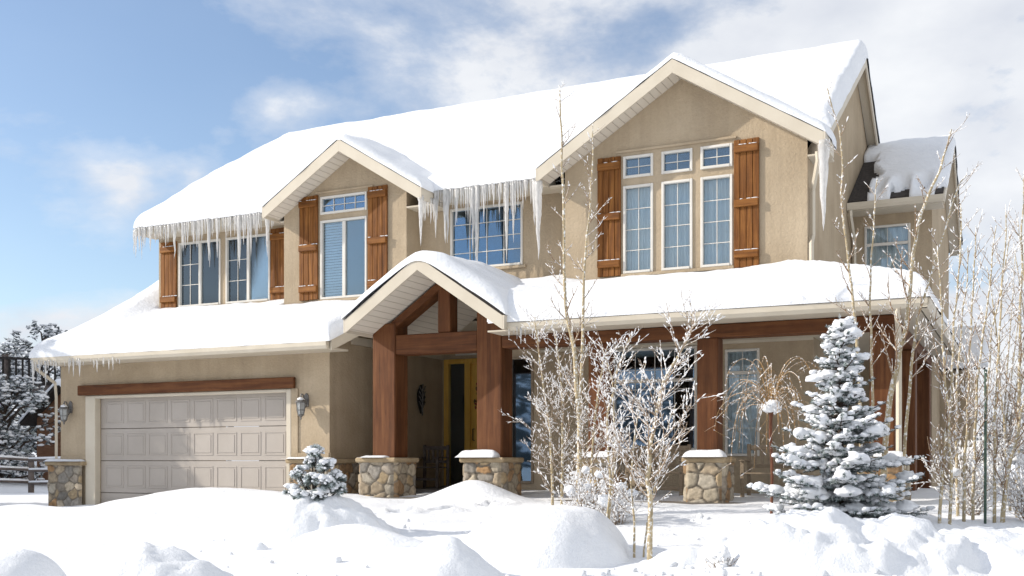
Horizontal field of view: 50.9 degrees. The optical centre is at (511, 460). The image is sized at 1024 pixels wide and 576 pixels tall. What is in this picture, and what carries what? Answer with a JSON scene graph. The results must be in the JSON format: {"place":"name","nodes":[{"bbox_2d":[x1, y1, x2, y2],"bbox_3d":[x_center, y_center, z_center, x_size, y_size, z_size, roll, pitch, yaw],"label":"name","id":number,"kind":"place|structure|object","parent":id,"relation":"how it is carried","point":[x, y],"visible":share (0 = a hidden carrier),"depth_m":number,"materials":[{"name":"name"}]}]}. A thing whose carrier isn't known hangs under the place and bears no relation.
{"place":"outdoors","nodes":[
{"label":"outdoors","id":0,"kind":"place"},
{"bbox_2d":[29,280,355,357],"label":"roof snow","id":1,"kind":"structure","parent":0,"point":[141,321],"depth_m":21.44,"materials":[{"name":"snow"}]},
{"bbox_2d":[0,446,1023,575],"bbox_3d":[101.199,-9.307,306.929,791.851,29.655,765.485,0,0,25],"label":"snow ground","id":2,"kind":"structure","parent":0,"point":[73,540],"depth_m":14.50,"materials":[{"name":"snow"}]},
{"bbox_2d":[0,398,29,455],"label":"juniper tree","id":3,"kind":"object","parent":2,"relation":"on","point":[11,444],"visible":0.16,"depth_m":40.77,"materials":[{"name":"green plant"}]},
{"bbox_2d":[0,337,51,424],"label":"juniper tree","id":4,"kind":"object","parent":2,"relation":"on","point":[3,348],"visible":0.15,"depth_m":60.96,"materials":[{"name":"green plant"}]},
{"bbox_2d":[0,455,59,492],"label":"rail fence","id":5,"kind":"object","parent":2,"relation":"on","point":[31,470],"visible":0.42,"depth_m":33.46,"materials":[{"name":"grey wood"}]},
{"bbox_2d":[0,372,60,480],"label":"juniper tree","id":6,"kind":"object","parent":2,"relation":"on","point":[22,391],"visible":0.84,"depth_m":37.02,"materials":[{"name":"white plant"}]},
{"bbox_2d":[0,354,60,454],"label":"deck railing","id":7,"kind":"object","parent":2,"relation":"on","point":[6,363],"visible":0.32,"depth_m":44.82,"materials":[{"name":"wood"}]},
{"bbox_2d":[0,548,66,575],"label":"snow mound","id":8,"kind":"object","parent":2,"relation":"on","point":[20,562],"visible":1,"depth_m":10.13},
{"bbox_2d":[0,320,67,456],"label":"juniper tree","id":9,"kind":"object","parent":2,"relation":"on","point":[48,331],"visible":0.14,"depth_m":49.63,"materials":[{"name":"white plant"}]},
{"bbox_2d":[20,385,60,479],"bbox_3d":[-15.370,-0.775,40.015,3.800,4.050,3.800,0,0,25],"label":"log cabin","id":10,"kind":"object","parent":2,"relation":"on","point":[34,419],"visible":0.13,"depth_m":39.04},
{"bbox_2d":[18,378,60,423],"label":"roof snow","id":11,"kind":"structure","parent":10,"relation":"on","point":[58,381],"depth_m":38.75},
{"bbox_2d":[76,541,233,575],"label":"snow mound","id":12,"kind":"object","parent":2,"relation":"on","point":[141,558],"visible":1,"depth_m":9.86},
{"bbox_2d":[250,542,268,550],"bbox_3d":[-2.905,1.055,12.403,0.241,0.239,0.208,0,0,0],"label":"snow lump","id":13,"kind":"object","parent":2,"relation":"on","point":[259,546],"visible":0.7,"depth_m":12.36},
{"bbox_2d":[248,494,400,544],"bbox_3d":[-2.314,0.768,13.358,2.205,0.784,1.935,0,0,25],"label":"snow mound","id":14,"kind":"object","parent":2,"relation":"on","point":[289,522],"visible":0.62,"depth_m":12.95,"materials":[{"name":"snow"}]},
{"bbox_2d":[282,443,347,501],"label":"dwarf pine","id":15,"kind":"object","parent":14,"relation":"on","point":[332,483],"visible":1,"depth_m":13.21,"materials":[{"name":"white plant"}]},
{"bbox_2d":[291,524,423,549],"bbox_3d":[-1.726,0.949,12.519,2.375,0.424,0.946,0,0,25],"label":"snow mound","id":16,"kind":"object","parent":2,"relation":"on","point":[353,536],"visible":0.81,"depth_m":12.30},
{"bbox_2d":[390,535,504,575],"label":"snow mound","id":17,"kind":"object","parent":2,"relation":"on","point":[446,555],"visible":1,"depth_m":9.57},
{"bbox_2d":[31,58,985,506],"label":"house","id":18,"kind":"structure","parent":2,"relation":"on","point":[693,168],"depth_m":20.20,"materials":[{"name":"paint"}]},
{"bbox_2d":[45,459,84,460],"bbox_3d":[-9.585,-0.013,22.888,1.092,0.055,0.290,0,0,25],"label":"snow pad","id":19,"kind":"object","parent":18,"relation":"on","point":[64,460],"visible":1,"depth_m":22.89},
{"bbox_2d":[59,401,72,423],"bbox_3d":[-9.499,-1.022,22.872,0.210,0.515,0.289,0,0,25],"label":"wall lantern","id":20,"kind":"object","parent":18,"relation":"attached to","point":[64,410],"depth_m":22.80,"materials":[{"name":"glass"}]},
{"bbox_2d":[173,223,175,257],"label":"icicle","id":21,"kind":"object","parent":18,"relation":"attached to","point":[174,233],"visible":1,"depth_m":23.24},
{"bbox_2d":[101,393,285,502],"bbox_3d":[-6.470,0.003,21.766,4.980,2.694,0.059,0,0,26],"label":"garage door","id":22,"kind":"structure","parent":18,"relation":"in","point":[158,440],"depth_m":21.74,"materials":[{"name":"paint"}]},
{"bbox_2d":[178,239,220,306],"bbox_3d":[-6.885,-4.130,23.742,1.190,1.440,0.110,0,0,25],"label":"window","id":23,"kind":"structure","parent":18,"relation":"in","point":[199,283],"depth_m":23.75,"materials":[{"name":"glass"}]},
{"bbox_2d":[208,220,210,266],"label":"icicle","id":24,"kind":"object","parent":18,"relation":"attached to","point":[209,239],"visible":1,"depth_m":22.81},
{"bbox_2d":[216,218,218,254],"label":"icicle","id":25,"kind":"object","parent":18,"relation":"attached to","point":[217,226],"visible":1,"depth_m":22.72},
{"bbox_2d":[237,214,240,267],"bbox_3d":[-5.694,-4.576,22.474,0.096,1.126,0.083,0,0,25],"label":"icicle","id":26,"kind":"object","parent":18,"relation":"attached to","point":[239,228],"visible":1,"depth_m":22.45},
{"bbox_2d":[225,233,269,303],"bbox_3d":[-5.680,-4.130,23.167,1.200,1.440,0.110,0,0,25],"label":"window","id":27,"kind":"structure","parent":18,"relation":"in","point":[250,282],"depth_m":23.16,"materials":[{"name":"glass"}]},
{"bbox_2d":[247,214,249,254],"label":"icicle","id":28,"kind":"object","parent":18,"relation":"attached to","point":[248,226],"visible":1,"depth_m":22.37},
{"bbox_2d":[249,213,251,249],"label":"icicle","id":29,"kind":"object","parent":18,"relation":"attached to","point":[250,221],"visible":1,"depth_m":22.36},
{"bbox_2d":[265,219,268,255],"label":"icicle","id":30,"kind":"object","parent":18,"relation":"attached to","point":[267,227],"visible":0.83,"depth_m":22.15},
{"bbox_2d":[295,393,308,419],"bbox_3d":[-3.948,-1.022,20.224,0.210,0.515,0.289,0,0,25],"label":"wall lantern","id":31,"kind":"object","parent":18,"relation":"attached to","point":[302,403],"depth_m":20.15,"materials":[{"name":"glass"}]},
{"bbox_2d":[320,191,366,214],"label":"window","id":32,"kind":"structure","parent":18,"relation":"in","point":[333,197],"depth_m":21.44,"materials":[{"name":"plastic"}]},
{"bbox_2d":[320,216,366,299],"bbox_3d":[-3.340,-4.035,21.464,1.110,1.590,0.150,0,0,26],"label":"window","id":33,"kind":"structure","parent":18,"relation":"in","point":[353,235],"depth_m":21.44,"materials":[{"name":"glass"}]},
{"bbox_2d":[262,134,434,209],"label":"roof snow","id":34,"kind":"structure","parent":18,"relation":"on","point":[401,164],"depth_m":20.82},
{"bbox_2d":[357,455,389,457],"bbox_3d":[-2.415,-0.074,18.735,0.501,0.037,0.286,0,0,25],"label":"snow pad","id":35,"kind":"object","parent":18,"relation":"on","point":[377,456],"visible":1,"depth_m":18.71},
{"bbox_2d":[417,195,423,243],"bbox_3d":[-1.708,-4.497,20.118,0.140,0.955,0.122,0,0,25],"label":"icicle","id":36,"kind":"object","parent":18,"relation":"attached to","point":[420,204],"visible":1,"depth_m":20.08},
{"bbox_2d":[417,384,425,415],"bbox_3d":[-1.932,-1.310,23.080,0.080,0.681,0.294,0,0,25],"label":"wall ornament","id":37,"kind":"object","parent":18,"relation":"attached to","point":[421,397],"depth_m":23.05,"materials":[{"name":"metal"}]},
{"bbox_2d":[411,445,448,487],"bbox_3d":[-1.711,0.120,22.545,0.640,0.900,0.545,0,0,25],"label":"porch bench","id":38,"kind":"object","parent":18,"relation":"on","point":[437,461],"visible":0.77,"depth_m":22.66,"materials":[{"name":"brown wood"}]},
{"bbox_2d":[341,250,520,319],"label":"roof snow","id":39,"kind":"structure","parent":18,"relation":"on","point":[492,285],"depth_m":17.47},
{"bbox_2d":[434,191,436,235],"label":"icicle","id":40,"kind":"object","parent":18,"relation":"attached to","point":[435,197],"visible":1,"depth_m":20.44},
{"bbox_2d":[443,188,446,242],"bbox_3d":[-1.261,-4.633,20.365,0.103,1.029,0.092,0,0,25],"label":"icicle","id":41,"kind":"object","parent":18,"relation":"attached to","point":[445,198],"visible":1,"depth_m":20.34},
{"bbox_2d":[446,189,449,242],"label":"icicle","id":42,"kind":"object","parent":18,"relation":"attached to","point":[447,208],"visible":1,"depth_m":20.34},
{"bbox_2d":[471,187,474,245],"bbox_3d":[-0.730,-4.511,20.117,0.093,1.201,0.083,0,0,25],"label":"icicle","id":43,"kind":"object","parent":18,"relation":"attached to","point":[472,202],"visible":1,"depth_m":20.09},
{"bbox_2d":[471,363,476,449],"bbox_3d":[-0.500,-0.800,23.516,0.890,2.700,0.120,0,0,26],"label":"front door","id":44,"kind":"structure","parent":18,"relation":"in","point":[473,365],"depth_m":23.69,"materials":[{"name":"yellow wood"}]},
{"bbox_2d":[474,186,475,258],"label":"icicle","id":45,"kind":"object","parent":18,"relation":"attached to","point":[475,223],"visible":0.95,"depth_m":20.10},
{"bbox_2d":[475,184,478,260],"bbox_3d":[-0.650,-4.308,20.088,0.107,1.683,0.093,0,0,25],"label":"icicle","id":46,"kind":"object","parent":18,"relation":"attached to","point":[477,230],"visible":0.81,"depth_m":20.07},
{"bbox_2d":[476,186,478,219],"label":"icicle","id":47,"kind":"object","parent":18,"relation":"attached to","point":[477,193],"visible":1,"depth_m":20.05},
{"bbox_2d":[456,449,499,456],"bbox_3d":[-0.573,-0.122,17.865,0.712,0.132,0.291,0,0,25],"label":"snow pad","id":48,"kind":"object","parent":18,"relation":"on","point":[479,453],"visible":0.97,"depth_m":17.80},
{"bbox_2d":[450,201,522,266],"bbox_3d":[-0.490,-4.310,20.692,1.560,1.200,0.110,0,0,26],"label":"window","id":49,"kind":"structure","parent":18,"relation":"in","point":[520,203],"depth_m":20.64,"materials":[{"name":"plastic"}]},
{"bbox_2d":[133,40,879,227],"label":"roof snow","id":50,"kind":"structure","parent":18,"relation":"on","point":[504,139],"depth_m":22.75,"materials":[{"name":"snow"}]},
{"bbox_2d":[504,183,508,261],"bbox_3d":[-0.100,-4.386,19.813,0.116,1.452,0.102,0,0,25],"label":"icicle","id":51,"kind":"object","parent":18,"relation":"attached to","point":[506,209],"visible":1,"depth_m":19.79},
{"bbox_2d":[512,182,514,242],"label":"icicle","id":52,"kind":"object","parent":18,"relation":"attached to","point":[513,200],"visible":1,"depth_m":19.73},
{"bbox_2d":[512,356,533,483],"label":"side window","id":53,"kind":"structure","parent":18,"relation":"in","point":[513,358],"depth_m":20.24,"materials":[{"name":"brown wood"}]},
{"bbox_2d":[532,180,535,224],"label":"icicle","id":54,"kind":"object","parent":18,"relation":"attached to","point":[533,200],"visible":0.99,"depth_m":19.18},
{"bbox_2d":[534,180,542,258],"bbox_3d":[0.466,-4.271,19.102,0.168,1.403,0.144,0,0,25],"label":"icicle","id":55,"kind":"object","parent":18,"relation":"attached to","point":[538,195],"visible":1,"depth_m":19.06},
{"bbox_2d":[574,451,612,456],"bbox_3d":[1.285,-0.103,16.993,0.667,0.094,0.286,0,0,25],"label":"snow pad","id":56,"kind":"object","parent":18,"relation":"on","point":[599,453],"visible":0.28,"depth_m":16.93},
{"bbox_2d":[623,153,652,178],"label":"window","id":57,"kind":"structure","parent":18,"relation":"in","point":[638,157],"depth_m":18.79,"materials":[{"name":"plastic"}]},
{"bbox_2d":[623,183,652,273],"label":"window","id":58,"kind":"structure","parent":18,"relation":"in","point":[637,199],"depth_m":18.87,"materials":[{"name":"glass"}]},
{"bbox_2d":[614,346,696,450],"bbox_3d":[2.552,-1.100,19.241,1.560,1.840,0.110,0,0,26],"label":"window","id":59,"kind":"structure","parent":18,"relation":"in","point":[674,379],"depth_m":19.10,"materials":[{"name":"plastic"}]},
{"bbox_2d":[626,444,690,494],"bbox_3d":[2.405,0.180,17.701,0.990,0.900,0.545,0,0,25],"label":"porch bench","id":60,"kind":"object","parent":18,"relation":"on","point":[680,472],"visible":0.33,"depth_m":17.71,"materials":[{"name":"brown wood"}]},
{"bbox_2d":[661,148,692,173],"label":"window","id":61,"kind":"structure","parent":18,"relation":"in","point":[686,150],"depth_m":18.47,"materials":[{"name":"plastic"}]},
{"bbox_2d":[661,178,692,270],"bbox_3d":[2.866,-4.050,18.541,0.550,1.540,0.217,0,0,26],"label":"window","id":62,"kind":"structure","parent":18,"relation":"in","point":[676,195],"depth_m":18.58,"materials":[{"name":"glass"}]},
{"bbox_2d":[535,52,836,181],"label":"roof snow","id":63,"kind":"structure","parent":18,"relation":"on","point":[754,92],"depth_m":17.68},
{"bbox_2d":[682,449,726,456],"bbox_3d":[2.891,-0.115,16.229,0.650,0.117,0.298,0,0,25],"label":"snow pad","id":64,"kind":"object","parent":18,"relation":"on","point":[707,453],"visible":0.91,"depth_m":16.19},
{"bbox_2d":[700,143,732,169],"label":"window","id":65,"kind":"structure","parent":18,"relation":"in","point":[702,167],"depth_m":18.18,"materials":[{"name":"plastic"}]},
{"bbox_2d":[700,174,732,267],"bbox_3d":[3.489,-4.050,18.243,0.550,1.540,0.216,0,0,26],"label":"window","id":66,"kind":"structure","parent":18,"relation":"in","point":[716,192],"depth_m":18.28,"materials":[{"name":"glass"}]},
{"bbox_2d":[487,259,964,353],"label":"roof snow","id":67,"kind":"structure","parent":18,"relation":"on","point":[789,282],"depth_m":15.91,"materials":[{"name":"snow"}]},
{"bbox_2d":[725,348,759,455],"bbox_3d":[4.001,-1.005,18.609,0.600,1.850,0.217,0,0,26],"label":"window","id":68,"kind":"structure","parent":18,"relation":"in","point":[741,368],"depth_m":18.64,"materials":[{"name":"glass"}]},
{"bbox_2d":[739,444,808,496],"bbox_3d":[4.120,0.180,16.884,0.990,0.900,0.545,0,0,25],"label":"porch bench","id":69,"kind":"object","parent":18,"relation":"on","point":[750,447],"visible":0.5,"depth_m":17.14,"materials":[{"name":"brown wood"}]},
{"bbox_2d":[817,139,829,230],"bbox_3d":[4.919,-4.341,16.974,0.208,1.423,0.181,0,0,25],"label":"icicle","id":70,"kind":"object","parent":18,"relation":"attached to","point":[823,156],"visible":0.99,"depth_m":16.93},
{"bbox_2d":[864,223,910,269],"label":"window","id":71,"kind":"structure","parent":18,"relation":"in","point":[885,235],"depth_m":21.75,"materials":[{"name":"glass"}]},
{"bbox_2d":[873,451,906,456],"bbox_3d":[5.192,-0.099,15.129,0.675,0.085,0.287,0,0,25],"label":"snow pad","id":72,"kind":"object","parent":18,"relation":"on","point":[899,453],"visible":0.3,"depth_m":15.05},
{"bbox_2d":[864,135,962,244],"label":"roof snow","id":73,"kind":"structure","parent":18,"relation":"on","point":[900,165],"depth_m":22.30,"materials":[{"name":"snow"}]},
{"bbox_2d":[939,325,990,368],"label":"roof snow","id":74,"kind":"structure","parent":18,"relation":"on","point":[975,350],"depth_m":23.42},
{"bbox_2d":[501,305,576,504],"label":"aspen tree","id":75,"kind":"object","parent":2,"relation":"on","point":[544,413],"visible":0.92,"depth_m":15.50,"materials":[{"name":"beige plant"}]},
{"bbox_2d":[462,505,631,570],"bbox_3d":[0.312,0.839,11.151,2.244,0.735,2.168,0,0,25],"label":"snow mound","id":76,"kind":"object","parent":2,"relation":"on","point":[545,537],"visible":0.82,"depth_m":10.61,"materials":[{"name":"snow"}]},
{"bbox_2d":[199,509,897,575],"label":"snow crumbs","id":77,"kind":"object","parent":2,"relation":"on","point":[721,571],"visible":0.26,"depth_m":9.84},
{"bbox_2d":[529,320,587,504],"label":"aspen tree","id":78,"kind":"object","parent":2,"relation":"on","point":[561,415],"visible":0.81,"depth_m":15.34,"materials":[{"name":"beige plant"}]},
{"bbox_2d":[545,80,609,492],"bbox_3d":[0.904,-2.127,14.443,0.917,6.096,0.714,0,0,2],"label":"aspen tree","id":79,"kind":"object","parent":2,"relation":"on","point":[575,369],"visible":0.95,"depth_m":14.42,"materials":[{"name":"beige plant"}]},
{"bbox_2d":[533,460,626,511],"bbox_3d":[0.878,0.425,13.929,0.915,0.876,1.339,0,0,-13],"label":"frosted shrub","id":80,"kind":"object","parent":2,"relation":"on","point":[579,494],"visible":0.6,"depth_m":13.87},
{"bbox_2d":[556,123,611,504],"bbox_3d":[1.025,-1.905,14.884,0.706,5.570,0.900,0,0,25],"label":"aspen tree","id":81,"kind":"object","parent":2,"relation":"on","point":[580,373],"visible":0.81,"depth_m":14.91,"materials":[{"name":"beige plant"}]},
{"bbox_2d":[562,332,636,485],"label":"aspen tree","id":82,"kind":"object","parent":2,"relation":"on","point":[593,452],"visible":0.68,"depth_m":14.44,"materials":[{"name":"beige plant"}]},
{"bbox_2d":[583,324,646,518],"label":"aspen tree","id":83,"kind":"object","parent":2,"relation":"on","point":[609,462],"visible":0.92,"depth_m":11.53,"materials":[{"name":"white plant"}]},
{"bbox_2d":[588,481,646,524],"bbox_3d":[1.396,0.530,13.743,0.904,0.644,0.717,0,0,-33],"label":"frosted shrub","id":84,"kind":"object","parent":2,"relation":"on","point":[602,501],"visible":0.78,"depth_m":13.66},
{"bbox_2d":[602,359,685,557],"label":"aspen tree","id":85,"kind":"object","parent":2,"relation":"on","point":[632,505],"visible":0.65,"depth_m":11.09,"materials":[{"name":"beige plant"}]},
{"bbox_2d":[603,290,725,559],"bbox_3d":[1.512,-0.255,10.619,1.326,2.811,0.956,0,0,25],"label":"aspen tree","id":86,"kind":"object","parent":2,"relation":"on","point":[649,443],"visible":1,"depth_m":10.63,"materials":[{"name":"white plant"}]},
{"bbox_2d":[638,546,699,566],"bbox_3d":[1.640,1.001,10.534,0.970,0.339,0.765,0,0,25],"label":"snow lump","id":87,"kind":"object","parent":2,"relation":"on","point":[687,555],"visible":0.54,"depth_m":10.41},
{"bbox_2d":[703,544,739,567],"bbox_3d":[1.942,0.892,9.842,0.295,0.246,0.326,0,0,-26],"label":"frosted shrub","id":88,"kind":"object","parent":2,"relation":"on","point":[721,553],"visible":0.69,"depth_m":9.84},
{"bbox_2d":[706,356,821,513],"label":"weeping tree","id":89,"kind":"object","parent":2,"relation":"on","point":[770,405],"visible":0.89,"depth_m":14.01,"materials":[{"name":"brown plant"}]},
{"bbox_2d":[696,506,980,575],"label":"snow bank","id":90,"kind":"structure","parent":2,"relation":"on","point":[831,541],"depth_m":9.66,"materials":[{"name":"snow"}]},
{"bbox_2d":[825,81,873,473],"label":"bare tree","id":91,"kind":"object","parent":2,"relation":"on","point":[853,313],"visible":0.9,"depth_m":13.29,"materials":[{"name":"beige plant"}]},
{"bbox_2d":[857,178,888,473],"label":"bare tree","id":92,"kind":"object","parent":2,"relation":"on","point":[872,344],"visible":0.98,"depth_m":13.29,"materials":[{"name":"beige plant"}]},
{"bbox_2d":[847,513,962,531],"bbox_3d":[3.696,0.823,11.869,2.853,0.529,2.381,0,0,25],"label":"snow mound","id":93,"kind":"object","parent":2,"relation":"on","point":[933,519],"visible":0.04,"depth_m":11.70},
{"bbox_2d":[745,314,934,518],"bbox_3d":[3.683,-0.278,11.922,1.949,2.696,1.824,0,0,-12],"label":"spruce tree","id":94,"kind":"object","parent":93,"relation":"on","point":[841,484],"visible":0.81,"depth_m":11.65,"materials":[{"name":"white plant"}]},
{"bbox_2d":[920,246,978,524],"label":"aspen sapling","id":95,"kind":"object","parent":93,"relation":"on","point":[950,446],"visible":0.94,"depth_m":11.63,"materials":[{"name":"beige plant"}]},
{"bbox_2d":[927,196,980,522],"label":"aspen sapling","id":96,"kind":"object","parent":93,"relation":"on","point":[944,448],"visible":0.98,"depth_m":11.66,"materials":[{"name":"beige plant"}]},
{"bbox_2d":[946,224,1014,519],"bbox_3d":[5.279,-0.918,12.147,0.510,3.477,0.758,0,0,-27],"label":"aspen sapling","id":97,"kind":"object","parent":93,"relation":"on","point":[974,442],"visible":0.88,"depth_m":12.11,"materials":[{"name":"beige plant"}]},
{"bbox_2d":[950,209,1016,521],"bbox_3d":[5.130,-0.979,11.920,0.428,3.619,0.814,0,0,-15],"label":"aspen sapling","id":98,"kind":"object","parent":93,"relation":"on","point":[968,415],"visible":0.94,"depth_m":12.04,"materials":[{"name":"beige plant"}]},
{"bbox_2d":[876,112,968,488],"bbox_3d":[5.056,-1.725,13.148,1.113,5.134,0.732,0,0,11],"label":"bare tree","id":99,"kind":"object","parent":2,"relation":"on","point":[898,350],"visible":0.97,"depth_m":13.28,"materials":[{"name":"beige plant"}]},
{"bbox_2d":[892,161,982,500],"bbox_3d":[5.304,-1.428,13.269,1.091,4.538,0.553,0,0,-8],"label":"bare tree","id":100,"kind":"object","parent":2,"relation":"on","point":[911,367],"visible":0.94,"depth_m":13.29,"materials":[{"name":"beige plant"}]},
{"bbox_2d":[908,430,1021,515],"bbox_3d":[5.495,0.169,12.903,1.269,1.062,1.215,0,0,-25],"label":"frosted shrub","id":101,"kind":"object","parent":2,"relation":"on","point":[979,501],"visible":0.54,"depth_m":12.83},
{"bbox_2d":[942,240,1000,515],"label":"aspen sapling","id":102,"kind":"object","parent":2,"relation":"on","point":[956,396],"visible":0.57,"depth_m":12.81,"materials":[{"name":"beige plant"}]},
{"bbox_2d":[938,526,1023,575],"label":"snow bank","id":103,"kind":"structure","parent":2,"relation":"on","point":[998,552],"depth_m":9.77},
{"bbox_2d":[984,369,986,523],"bbox_3d":[5.282,-0.085,11.994,0.035,1.870,0.033,0,0,3],"label":"garden stake","id":104,"kind":"object","parent":2,"relation":"on","point":[985,466],"visible":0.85,"depth_m":11.98,"materials":[{"name":"green paint"}]},
{"bbox_2d":[953,200,1023,522],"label":"aspen sapling","id":105,"kind":"object","parent":2,"relation":"on","point":[994,433],"visible":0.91,"depth_m":11.99,"materials":[{"name":"beige plant"}]},
{"bbox_2d":[957,210,1020,511],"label":"aspen sapling","id":106,"kind":"object","parent":2,"relation":"on","point":[994,317],"visible":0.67,"depth_m":14.07,"materials":[{"name":"beige plant"}]},
{"bbox_2d":[965,250,1023,510],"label":"aspen sapling","id":107,"kind":"object","parent":2,"relation":"on","point":[1002,407],"visible":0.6,"depth_m":14.09,"materials":[{"name":"beige plant"}]},
{"bbox_2d":[968,442,1023,521],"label":"frosted shrub","id":108,"kind":"object","parent":2,"relation":"on","point":[1016,501],"visible":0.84,"depth_m":12.04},
{"bbox_2d":[977,250,1023,469],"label":"bare tree","id":109,"kind":"object","parent":2,"relation":"on","point":[1009,421],"visible":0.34,"depth_m":28.15,"materials":[{"name":"beige plant"}]},
{"bbox_2d":[987,348,1023,522],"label":"aspen sapling","id":110,"kind":"object","parent":2,"relation":"on","point":[1005,481],"visible":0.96,"depth_m":11.95,"materials":[{"name":"beige plant"}]},
{"bbox_2d":[989,167,1023,517],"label":"aspen sapling","id":111,"kind":"object","parent":2,"relation":"on","point":[1019,355],"visible":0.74,"depth_m":13.15,"materials":[{"name":"beige plant"}]},
{"bbox_2d":[990,208,1023,412],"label":"aspen sapling","id":112,"kind":"object","parent":2,"relation":"on","point":[1021,380],"visible":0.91,"depth_m":12.68,"materials":[{"name":"beige plant"}]},
{"bbox_2d":[998,243,1023,420],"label":"bare tree","id":113,"kind":"object","parent":2,"relation":"on","point":[1017,266],"visible":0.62,"depth_m":26.35,"materials":[{"name":"beige plant"}]},
{"bbox_2d":[0,0,1023,460],"label":"sky","id":114,"kind":"structure","parent":0,"point":[110,109],"materials":[{"name":"blue"}]},
{"bbox_2d":[976,432,1023,461],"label":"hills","id":115,"kind":"structure","parent":0,"point":[1010,449],"depth_m":271.74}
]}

